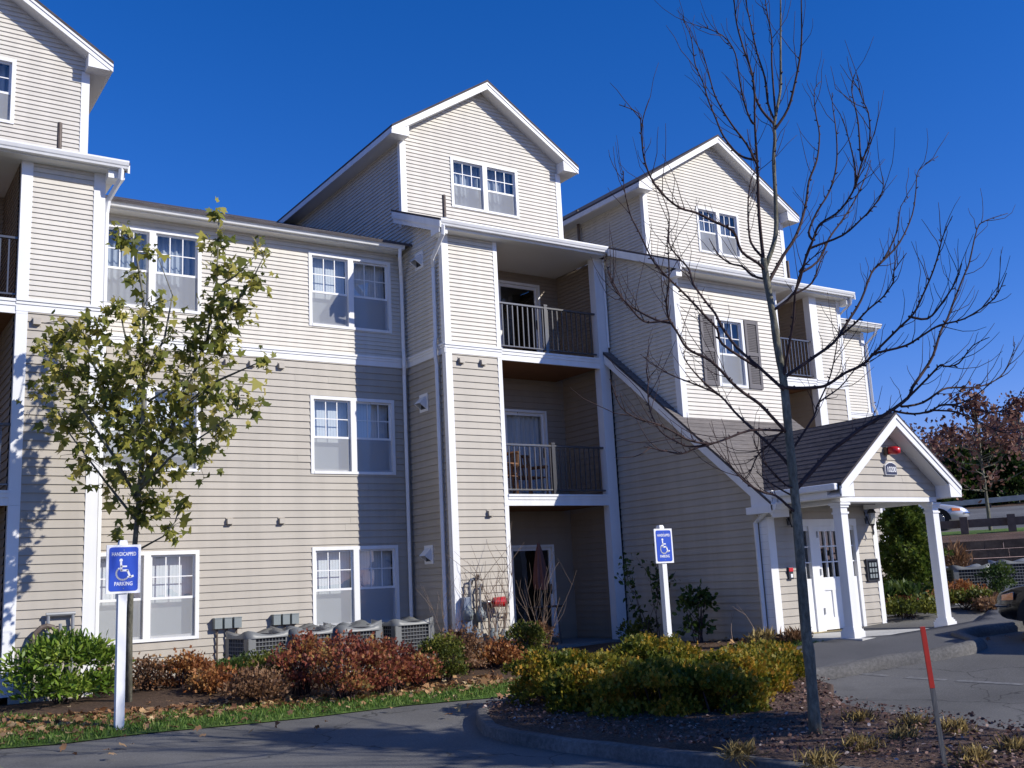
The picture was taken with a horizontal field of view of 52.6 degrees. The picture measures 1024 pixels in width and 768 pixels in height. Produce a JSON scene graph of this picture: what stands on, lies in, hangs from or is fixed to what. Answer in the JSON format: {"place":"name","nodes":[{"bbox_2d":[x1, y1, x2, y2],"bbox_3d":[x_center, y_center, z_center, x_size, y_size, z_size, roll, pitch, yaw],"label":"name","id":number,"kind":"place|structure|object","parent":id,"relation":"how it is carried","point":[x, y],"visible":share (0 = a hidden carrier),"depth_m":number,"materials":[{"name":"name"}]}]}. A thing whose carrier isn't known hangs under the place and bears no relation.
{"place":"outdoors","nodes":[
{"label":"outdoors","id":0,"kind":"place"},
{"bbox_2d":[0,639,825,747],"bbox_3d":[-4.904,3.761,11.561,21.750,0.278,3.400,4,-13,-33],"label":"lawn","id":1,"kind":"structure","parent":0,"point":[208,725],"depth_m":11.80,"materials":[{"name":"green plant"}]},
{"bbox_2d":[105,540,140,729],"bbox_3d":[-4.369,2.822,11.576,0.374,2.130,0.118,4,-13,-33],"label":"parking sign","id":2,"kind":"object","parent":1,"relation":"on","point":[123,568],"visible":1,"depth_m":11.61,"materials":[{"name":"white"}]},
{"bbox_2d":[16,196,278,701],"bbox_3d":[-4.803,0.668,13.191,4.296,6.811,1.850,-5,-11,12],"label":"young maple","id":3,"kind":"object","parent":1,"relation":"on","point":[182,408],"visible":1,"depth_m":13.19,"materials":[{"name":"green plant"}]},
{"bbox_2d":[182,658,243,694],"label":"russet shrub","id":4,"kind":"object","parent":1,"relation":"on","point":[205,681],"visible":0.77,"depth_m":13.52,"materials":[{"name":"brown plant"}]},
{"bbox_2d":[210,659,298,702],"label":"russet shrub","id":5,"kind":"object","parent":1,"relation":"on","point":[258,684],"visible":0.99,"depth_m":12.84,"materials":[{"name":"brown plant"}]},
{"bbox_2d":[238,643,295,681],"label":"green bush","id":6,"kind":"object","parent":1,"relation":"on","point":[256,656],"visible":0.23,"depth_m":14.02,"materials":[{"name":"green plant"}]},
{"bbox_2d":[264,627,337,695],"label":"russet shrub","id":7,"kind":"object","parent":1,"relation":"on","point":[308,642],"visible":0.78,"depth_m":13.52,"materials":[{"name":"brown plant"}]},
{"bbox_2d":[300,629,391,700],"bbox_3d":[-2.097,3.585,13.170,1.101,0.937,1.108,-7,-12,21],"label":"russet shrub","id":8,"kind":"object","parent":1,"relation":"on","point":[331,677],"visible":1,"depth_m":13.05,"materials":[{"name":"red plant"}]},
{"bbox_2d":[345,631,420,693],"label":"russet shrub","id":9,"kind":"object","parent":1,"relation":"on","point":[386,665],"visible":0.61,"depth_m":13.40,"materials":[{"name":"red plant"}]},
{"bbox_2d":[386,642,446,687],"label":"russet shrub","id":10,"kind":"object","parent":1,"relation":"on","point":[420,659],"visible":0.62,"depth_m":13.96,"materials":[{"name":"red plant"}]},
{"bbox_2d":[416,631,474,680],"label":"green bush","id":11,"kind":"object","parent":1,"relation":"on","point":[441,648],"visible":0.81,"depth_m":14.39,"materials":[{"name":"green plant"}]},
{"bbox_2d":[427,619,491,672],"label":"russet shrub","id":12,"kind":"object","parent":1,"relation":"on","point":[470,643],"visible":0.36,"depth_m":15.11,"materials":[{"name":"brown plant"}]},
{"bbox_2d":[468,632,527,667],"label":"russet shrub","id":13,"kind":"object","parent":1,"relation":"on","point":[499,653],"visible":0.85,"depth_m":15.55,"materials":[{"name":"brown plant"}]},
{"bbox_2d":[653,525,673,637],"bbox_3d":[2.423,3.320,16.360,0.374,2.162,0.118,4,-13,-33],"label":"parking sign","id":14,"kind":"object","parent":1,"relation":"on","point":[663,547],"visible":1,"depth_m":16.39,"materials":[{"name":"white metal"}]},
{"bbox_2d":[672,579,719,642],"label":"leafy shrub","id":15,"kind":"object","parent":1,"relation":"on","point":[707,599],"visible":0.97,"depth_m":17.66,"materials":[{"name":"green plant"}]},
{"bbox_2d":[741,625,779,643],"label":"dead perennial","id":16,"kind":"object","parent":1,"relation":"on","point":[761,634],"visible":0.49,"depth_m":16.84,"materials":[{"name":"plant"}]},
{"bbox_2d":[773,625,813,642],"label":"dead perennial","id":17,"kind":"object","parent":1,"relation":"on","point":[791,635],"visible":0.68,"depth_m":16.65,"materials":[{"name":"brown plant"}]},
{"bbox_2d":[0,557,1023,767],"bbox_3d":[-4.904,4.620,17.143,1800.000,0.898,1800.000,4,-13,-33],"label":"driveway","id":18,"kind":"structure","parent":0,"point":[429,735],"depth_m":10.71,"materials":[{"name":"grey asphalt"}]},
{"bbox_2d":[0,638,746,716],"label":"planting bed","id":19,"kind":"object","parent":18,"relation":"on","point":[163,696],"visible":0.17,"depth_m":13.45,"materials":[{"name":"soil"}]},
{"bbox_2d":[0,626,135,703],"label":"rhododendron","id":20,"kind":"object","parent":19,"relation":"on","point":[80,649],"visible":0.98,"depth_m":13.21,"materials":[{"name":"green plant"}]},
{"bbox_2d":[132,651,179,690],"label":"russet shrub","id":21,"kind":"object","parent":19,"relation":"on","point":[142,680],"visible":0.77,"depth_m":13.99,"materials":[{"name":"brown plant"}]},
{"bbox_2d":[148,645,215,687],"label":"russet shrub","id":22,"kind":"object","parent":19,"relation":"on","point":[184,665],"visible":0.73,"depth_m":14.04,"materials":[{"name":"brown plant"}]},
{"bbox_2d":[210,650,260,676],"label":"green bush","id":23,"kind":"object","parent":19,"relation":"on","point":[236,660],"visible":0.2,"depth_m":14.33,"materials":[{"name":"green plant"}]},
{"bbox_2d":[225,628,291,668],"bbox_3d":[-3.770,4.078,15.453,0.840,0.820,0.840,6,-14,-40],"label":"cooling unit","id":24,"kind":"object","parent":19,"relation":"on","point":[265,639],"visible":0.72,"depth_m":15.24,"materials":[{"name":"metal"}]},
{"bbox_2d":[272,625,336,672],"bbox_3d":[-3.160,4.113,15.797,0.840,0.820,0.840,6,-14,-39],"label":"cooling unit","id":25,"kind":"object","parent":19,"relation":"on","point":[330,632],"visible":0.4,"depth_m":15.67,"materials":[{"name":"metal"}]},
{"bbox_2d":[319,622,382,671],"bbox_3d":[-2.505,4.141,16.112,0.840,0.820,0.840,5,-13,-36],"label":"cooling unit","id":26,"kind":"object","parent":19,"relation":"on","point":[364,629],"visible":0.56,"depth_m":15.94,"materials":[{"name":"metal"}]},
{"bbox_2d":[371,616,438,660],"bbox_3d":[-1.866,4.413,17.713,0.900,0.820,0.900,6,-14,-38],"label":"cooling unit","id":27,"kind":"object","parent":19,"relation":"on","point":[414,630],"visible":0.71,"depth_m":17.43,"materials":[{"name":"metal"}]},
{"bbox_2d":[446,524,523,641],"bbox_3d":[-0.414,3.545,17.803,1.056,2.379,1.456,-7,-11,19],"label":"leafless shrub","id":28,"kind":"object","parent":19,"relation":"on","point":[505,608],"visible":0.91,"depth_m":17.80,"materials":[{"name":"brown plant"}]},
{"bbox_2d":[498,619,550,653],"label":"green bush","id":29,"kind":"object","parent":19,"relation":"on","point":[523,631],"visible":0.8,"depth_m":17.14,"materials":[{"name":"green plant"}]},
{"bbox_2d":[518,617,559,649],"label":"russet shrub","id":30,"kind":"object","parent":19,"relation":"on","point":[547,628],"visible":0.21,"depth_m":17.96,"materials":[{"name":"brown plant"}]},
{"bbox_2d":[514,555,572,647],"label":"leafless shrub","id":31,"kind":"object","parent":19,"relation":"on","point":[544,614],"visible":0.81,"depth_m":18.24,"materials":[{"name":"brown plant"}]},
{"bbox_2d":[615,614,660,639],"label":"leafy shrub","id":32,"kind":"object","parent":19,"relation":"on","point":[635,625],"visible":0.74,"depth_m":18.89,"materials":[{"name":"green plant"}]},
{"bbox_2d":[614,544,680,637],"bbox_3d":[2.466,3.802,18.658,1.070,1.840,1.016,4,-13,-33],"label":"tall shrub","id":33,"kind":"object","parent":19,"relation":"on","point":[655,584],"visible":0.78,"depth_m":18.74,"materials":[{"name":"green plant"}]},
{"bbox_2d":[0,0,961,704],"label":"apartment building","id":34,"kind":"structure","parent":18,"relation":"on","point":[444,320],"depth_m":19.04,"materials":[{"name":"beige plastic"}]},
{"bbox_2d":[0,56,16,124],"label":"window","id":35,"kind":"structure","parent":34,"relation":"in","point":[7,74],"depth_m":17.01,"materials":[{"name":"white glass"}]},
{"bbox_2d":[99,550,199,644],"bbox_3d":[-5.949,3.447,16.801,1.685,1.437,0.237,4,-13,-33],"label":"window","id":36,"kind":"structure","parent":34,"relation":"in","point":[169,611],"depth_m":16.90,"materials":[{"name":"white glass"}]},
{"bbox_2d":[103,384,200,471],"bbox_3d":[-6.084,0.749,17.315,1.685,1.437,0.237,4,-13,-33],"label":"window","id":37,"kind":"structure","parent":34,"relation":"in","point":[193,468],"depth_m":17.35,"materials":[{"name":"white glass"}]},
{"bbox_2d":[107,223,201,313],"bbox_3d":[-6.244,-1.941,17.864,1.685,1.437,0.326,4,-13,-33],"label":"window","id":38,"kind":"structure","parent":34,"relation":"in","point":[183,272],"depth_m":17.93,"materials":[{"name":"white glass"}]},
{"bbox_2d":[307,251,391,333],"bbox_3d":[-3.134,-1.716,19.866,1.706,1.437,0.237,4,-13,-33],"label":"window","id":39,"kind":"structure","parent":34,"relation":"in","point":[332,308],"depth_m":19.85,"materials":[{"name":"white glass"}]},
{"bbox_2d":[310,395,395,474],"bbox_3d":[-3.000,0.983,19.353,1.706,1.437,0.237,4,-13,-33],"label":"window","id":40,"kind":"structure","parent":34,"relation":"in","point":[333,452],"depth_m":19.34,"materials":[{"name":"white glass"}]},
{"bbox_2d":[312,545,399,625],"bbox_3d":[-2.865,3.681,18.840,1.706,1.437,0.237,4,-13,-33],"label":"window","id":41,"kind":"structure","parent":34,"relation":"in","point":[335,604],"depth_m":18.83,"materials":[{"name":"white glass"}]},
{"bbox_2d":[450,156,519,218],"bbox_3d":[-0.651,-4.139,22.148,1.685,1.110,0.326,4,-13,-33],"label":"window","id":42,"kind":"structure","parent":34,"relation":"in","point":[493,196],"depth_m":22.11,"materials":[{"name":"white glass"}]},
{"bbox_2d":[498,280,542,351],"bbox_3d":[-0.141,-1.271,21.716,1.800,1.840,0.120,4,-13,-33],"label":"sliding door","id":43,"kind":"structure","parent":34,"relation":"in","point":[509,291],"depth_m":22.02,"materials":[{"name":"white glass"}]},
{"bbox_2d":[504,409,550,493],"bbox_3d":[-0.048,1.441,21.264,1.800,1.840,0.270,4,-13,-33],"label":"sliding door","id":44,"kind":"structure","parent":34,"relation":"in","point":[524,426],"depth_m":21.65,"materials":[{"name":"white glass"}]},
{"bbox_2d":[510,455,548,493],"bbox_3d":[0.336,1.831,20.608,0.550,0.918,0.578,7,-14,-42],"label":"wooden chair","id":45,"kind":"object","parent":34,"relation":"on","point":[528,470],"visible":0.47,"depth_m":20.59,"materials":[{"name":"brown wood"}]},
{"bbox_2d":[511,544,558,636],"bbox_3d":[0.130,4.155,20.684,1.800,1.840,0.120,4,-13,-33],"label":"sliding door","id":46,"kind":"structure","parent":34,"relation":"in","point":[521,568],"depth_m":20.93,"materials":[{"name":"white glass"}]},
{"bbox_2d":[533,542,554,643],"bbox_3d":[0.557,3.989,19.819,0.440,1.920,0.440,4,-13,-33],"label":"patio umbrella","id":47,"kind":"object","parent":34,"relation":"on","point":[539,573],"visible":0.66,"depth_m":19.81,"materials":[{"name":"red fabric"}]},
{"bbox_2d":[692,206,741,258],"bbox_3d":[5.078,-3.745,25.942,1.450,1.180,0.326,4,-13,-33],"label":"window","id":48,"kind":"structure","parent":34,"relation":"in","point":[704,232],"depth_m":25.90,"materials":[{"name":"white glass"}]},
{"bbox_2d":[714,316,748,387],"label":"window","id":49,"kind":"structure","parent":34,"relation":"in","point":[735,367],"depth_m":20.31,"materials":[{"name":"white glass"}]},
{"bbox_2d":[802,519,866,633],"bbox_3d":[5.544,3.316,18.029,1.530,1.915,0.161,4,-13,-33],"label":"entrance door","id":50,"kind":"structure","parent":34,"relation":"in","point":[821,559],"depth_m":17.93,"materials":[{"name":"white wood"}]},
{"bbox_2d":[864,558,879,581],"bbox_3d":[6.464,3.338,18.588,0.320,0.400,0.058,4,-13,-33],"label":"directory panel","id":51,"kind":"object","parent":34,"relation":"attached to","point":[872,570],"visible":1,"depth_m":18.55,"materials":[{"name":"black metal"}]},
{"bbox_2d":[0,633,1023,754],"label":"fallen leaves","id":52,"kind":"object","parent":18,"relation":"on","point":[269,700],"visible":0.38,"depth_m":12.46,"materials":[{"name":"brown plant"}]},
{"bbox_2d":[476,694,866,767],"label":"kerb","id":53,"kind":"structure","parent":18,"relation":"on","point":[487,725],"depth_m":8.87,"materials":[{"name":"concrete"}]},
{"bbox_2d":[482,674,1023,767],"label":"island bed","id":54,"kind":"object","parent":18,"relation":"on","point":[871,761],"visible":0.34,"depth_m":9.12,"materials":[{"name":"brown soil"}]},
{"bbox_2d":[500,645,594,705],"bbox_3d":[0.455,3.432,12.092,1.153,0.790,1.365,-9,-13,31],"label":"hedge shrub","id":55,"kind":"object","parent":54,"relation":"on","point":[535,665],"visible":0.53,"depth_m":11.83,"materials":[{"name":"green plant"}]},
{"bbox_2d":[536,649,654,713],"bbox_3d":[0.930,3.272,11.192,1.289,0.780,1.198,-4,-11,8],"label":"hedge shrub","id":56,"kind":"object","parent":54,"relation":"on","point":[567,679],"visible":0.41,"depth_m":10.90,"materials":[{"name":"green plant"}]},
{"bbox_2d":[592,633,695,692],"bbox_3d":[1.556,3.302,11.908,1.388,0.912,1.343,-7,-11,20],"label":"hedge shrub","id":57,"kind":"object","parent":54,"relation":"on","point":[639,646],"visible":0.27,"depth_m":11.78,"materials":[{"name":"green plant"}]},
{"bbox_2d":[581,651,712,721],"bbox_3d":[1.378,3.118,10.520,1.266,0.815,1.211,4,-13,-33],"label":"hedge shrub","id":58,"kind":"object","parent":54,"relation":"on","point":[648,674],"visible":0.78,"depth_m":10.37,"materials":[{"name":"green plant"}]},
{"bbox_2d":[606,630,706,658],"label":"hedge shrub","id":59,"kind":"object","parent":54,"relation":"on","point":[674,639],"visible":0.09,"depth_m":12.66,"materials":[{"name":"green plant"}]},
{"bbox_2d":[656,658,777,716],"bbox_3d":[1.985,3.085,10.286,1.162,0.735,1.103,4,-13,-33],"label":"hedge shrub","id":60,"kind":"object","parent":54,"relation":"on","point":[732,688],"visible":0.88,"depth_m":10.12,"materials":[{"name":"green plant"}]},
{"bbox_2d":[682,646,775,703],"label":"hedge shrub","id":61,"kind":"object","parent":54,"relation":"on","point":[747,663],"visible":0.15,"depth_m":11.06,"materials":[{"name":"green plant"}]},
{"bbox_2d":[715,738,770,767],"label":"grass tuft","id":62,"kind":"object","parent":54,"relation":"on","point":[742,749],"visible":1,"depth_m":7.90,"materials":[{"name":"plant"}]},
{"bbox_2d":[696,644,799,692],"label":"hedge shrub","id":63,"kind":"object","parent":54,"relation":"on","point":[779,682],"visible":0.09,"depth_m":11.70,"materials":[{"name":"green plant"}]},
{"bbox_2d":[715,638,796,680],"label":"hedge shrub","id":64,"kind":"object","parent":54,"relation":"on","point":[777,650],"visible":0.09,"depth_m":12.59,"materials":[{"name":"green plant"}]},
{"bbox_2d":[750,638,804,680],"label":"hedge shrub","id":65,"kind":"object","parent":54,"relation":"on","point":[798,657],"visible":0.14,"depth_m":13.08,"materials":[{"name":"green plant"}]},
{"bbox_2d":[569,0,1023,734],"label":"bare sapling","id":66,"kind":"object","parent":54,"relation":"on","point":[813,706],"visible":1,"depth_m":9.32,"materials":[{"name":"grey plant"}]},
{"bbox_2d":[790,744,844,767],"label":"grass tuft","id":67,"kind":"object","parent":54,"relation":"on","point":[820,759],"visible":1,"depth_m":7.35,"materials":[{"name":"plant"}]},
{"bbox_2d":[832,731,885,753],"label":"grass tuft","id":68,"kind":"object","parent":54,"relation":"on","point":[861,740],"visible":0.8,"depth_m":7.92,"materials":[{"name":"plant"}]},
{"bbox_2d":[840,707,880,722],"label":"grass tuft","id":69,"kind":"object","parent":54,"relation":"on","point":[858,715],"visible":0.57,"depth_m":9.30,"materials":[{"name":"plant"}]},
{"bbox_2d":[879,723,922,740],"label":"grass tuft","id":70,"kind":"object","parent":54,"relation":"on","point":[902,731],"visible":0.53,"depth_m":8.22,"materials":[{"name":"plant"}]},
{"bbox_2d":[888,711,935,730],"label":"grass tuft","id":71,"kind":"object","parent":54,"relation":"on","point":[909,720],"visible":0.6,"depth_m":8.84,"materials":[{"name":"plant"}]},
{"bbox_2d":[920,627,947,767],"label":"marker stake","id":72,"kind":"object","parent":54,"relation":"on","point":[932,691],"visible":1,"depth_m":7.22,"materials":[{"name":"red wood"}]},
{"bbox_2d":[936,715,979,736],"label":"grass tuft","id":73,"kind":"object","parent":54,"relation":"on","point":[959,723],"visible":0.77,"depth_m":8.49,"materials":[{"name":"plant"}]},
{"bbox_2d":[945,742,998,767],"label":"grass tuft","id":74,"kind":"object","parent":54,"relation":"on","point":[970,751],"visible":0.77,"depth_m":7.21,"materials":[{"name":"plant"}]},
{"bbox_2d":[986,731,1023,756],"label":"grass tuft","id":75,"kind":"object","parent":54,"relation":"on","point":[1016,744],"visible":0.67,"depth_m":7.51,"materials":[{"name":"plant"}]},
{"bbox_2d":[796,609,1014,666],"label":"walkway","id":76,"kind":"structure","parent":18,"relation":"on","point":[835,652],"depth_m":15.27,"materials":[{"name":"concrete"}]},
{"bbox_2d":[883,578,932,615],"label":"porch shrub","id":77,"kind":"object","parent":18,"relation":"on","point":[891,588],"visible":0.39,"depth_m":19.84,"materials":[{"name":"green plant"}]},
{"bbox_2d":[885,591,936,618],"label":"porch shrub","id":78,"kind":"object","parent":18,"relation":"on","point":[909,607],"visible":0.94,"depth_m":18.79,"materials":[{"name":"green plant"}]},
{"bbox_2d":[876,505,953,590],"bbox_3d":[9.245,3.729,24.078,2.248,2.991,2.162,4,-13,-33],"label":"evergreen tree","id":79,"kind":"object","parent":18,"relation":"on","point":[912,563],"visible":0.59,"depth_m":23.82,"materials":[{"name":"green plant"}]},
{"bbox_2d":[816,620,1023,680],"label":"kerb","id":80,"kind":"structure","parent":18,"relation":"on","point":[973,643],"depth_m":14.09,"materials":[{"name":"concrete"}]},
{"bbox_2d":[897,538,1023,566],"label":"retaining wall","id":81,"kind":"structure","parent":18,"relation":"on","point":[992,551],"depth_m":27.76,"materials":[{"name":"stone"}]},
{"bbox_2d":[899,514,1023,534],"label":"timber guardrail","id":82,"kind":"object","parent":81,"relation":"on","point":[1011,521],"visible":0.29,"depth_m":31.14,"materials":[{"name":"brown wood"}]},
{"bbox_2d":[945,563,991,604],"bbox_3d":[10.401,4.575,23.666,0.940,0.900,0.940,-4,-11,4],"label":"cooling unit","id":83,"kind":"object","parent":18,"relation":"on","point":[953,572],"visible":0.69,"depth_m":23.32,"materials":[{"name":"metal"}]},
{"bbox_2d":[948,578,990,604],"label":"porch shrub","id":84,"kind":"object","parent":18,"relation":"on","point":[962,583],"visible":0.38,"depth_m":21.65,"materials":[{"name":"brown plant"}]},
{"bbox_2d":[948,585,1000,610],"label":"porch shrub","id":85,"kind":"object","parent":18,"relation":"on","point":[968,593],"visible":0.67,"depth_m":19.96,"materials":[{"name":"green plant"}]},
{"bbox_2d":[967,588,997,611],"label":"porch shrub","id":86,"kind":"object","parent":18,"relation":"on","point":[986,603],"visible":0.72,"depth_m":19.30,"materials":[{"name":"brown plant"}]},
{"bbox_2d":[974,560,1017,593],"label":"porch shrub","id":87,"kind":"object","parent":18,"relation":"on","point":[1002,573],"visible":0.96,"depth_m":22.40,"materials":[{"name":"green plant"}]},
{"bbox_2d":[988,558,1023,590],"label":"cooling unit","id":88,"kind":"object","parent":18,"relation":"on","point":[1019,565],"visible":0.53,"depth_m":23.72,"materials":[{"name":"metal"}]},
{"bbox_2d":[995,585,1023,624],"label":"parked car","id":89,"kind":"object","parent":18,"relation":"on","point":[1009,604],"visible":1,"depth_m":15.20,"materials":[{"name":"black paint"}]},
{"bbox_2d":[38,0,1023,558],"label":"sky","id":90,"kind":"structure","parent":0,"point":[250,105],"materials":[{"name":"blue"}]},
{"bbox_2d":[943,538,975,566],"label":"ornamental grass","id":91,"kind":"object","parent":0,"point":[960,556],"depth_m":26.88,"materials":[{"name":"brown plant"}]},
{"bbox_2d":[926,505,1023,531],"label":"road","id":92,"kind":"structure","parent":0,"point":[995,512],"depth_m":45.09,"materials":[{"name":"grey asphalt"}]},
{"bbox_2d":[883,504,970,529],"bbox_3d":[13.247,4.407,35.742,4.718,1.445,2.128,-8,-12,24],"label":"parked car","id":93,"kind":"object","parent":92,"relation":"on","point":[950,513],"visible":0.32,"depth_m":34.24,"materials":[{"name":"silver metal"}]},
{"bbox_2d":[941,495,1023,507],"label":"road guardrail","id":94,"kind":"object","parent":92,"relation":"on","point":[991,500],"visible":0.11,"depth_m":52.55,"materials":[{"name":"grey metal"}]},
{"bbox_2d":[926,527,1023,535],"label":"terrace lawn","id":95,"kind":"structure","parent":0,"point":[978,531],"depth_m":31.67,"materials":[{"name":"green plant"}]},
{"bbox_2d":[914,382,1023,529],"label":"brown leaf tree","id":96,"kind":"object","parent":95,"relation":"on","point":[1007,440],"visible":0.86,"depth_m":32.38,"materials":[{"name":"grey plant"}]},
{"bbox_2d":[927,531,1023,542],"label":"terrace bed","id":97,"kind":"object","parent":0,"point":[989,536],"visible":0.33,"depth_m":29.70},
{"bbox_2d":[964,502,1023,508],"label":"hillside","id":98,"kind":"structure","parent":0,"point":[1000,505],"depth_m":54.40,"materials":[{"name":"green plant"}]},
{"bbox_2d":[913,422,977,481],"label":"brown leaf tree","id":99,"kind":"object","parent":98,"relation":"on","point":[931,444],"visible":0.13,"depth_m":61.47,"materials":[{"name":"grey plant"}]},
{"bbox_2d":[942,445,1008,506],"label":"evergreen tree","id":100,"kind":"object","parent":98,"relation":"on","point":[956,474],"visible":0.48,"depth_m":56.26,"materials":[{"name":"green plant"}]},
{"bbox_2d":[937,402,1023,490],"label":"brown leaf tree","id":101,"kind":"object","parent":98,"relation":"on","point":[989,424],"visible":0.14,"depth_m":65.34,"materials":[{"name":"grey plant"}]},
{"bbox_2d":[958,390,1023,465],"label":"brown leaf tree","id":102,"kind":"object","parent":98,"relation":"on","point":[1018,415],"visible":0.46,"depth_m":59.65,"materials":[{"name":"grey plant"}]},
{"bbox_2d":[965,441,1023,506],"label":"evergreen tree","id":103,"kind":"object","parent":98,"relation":"on","point":[994,460],"visible":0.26,"depth_m":56.61,"materials":[{"name":"green plant"}]},
{"bbox_2d":[975,450,1023,504],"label":"evergreen tree","id":104,"kind":"object","parent":98,"relation":"on","point":[1013,483],"visible":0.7,"depth_m":55.26,"materials":[{"name":"green plant"}]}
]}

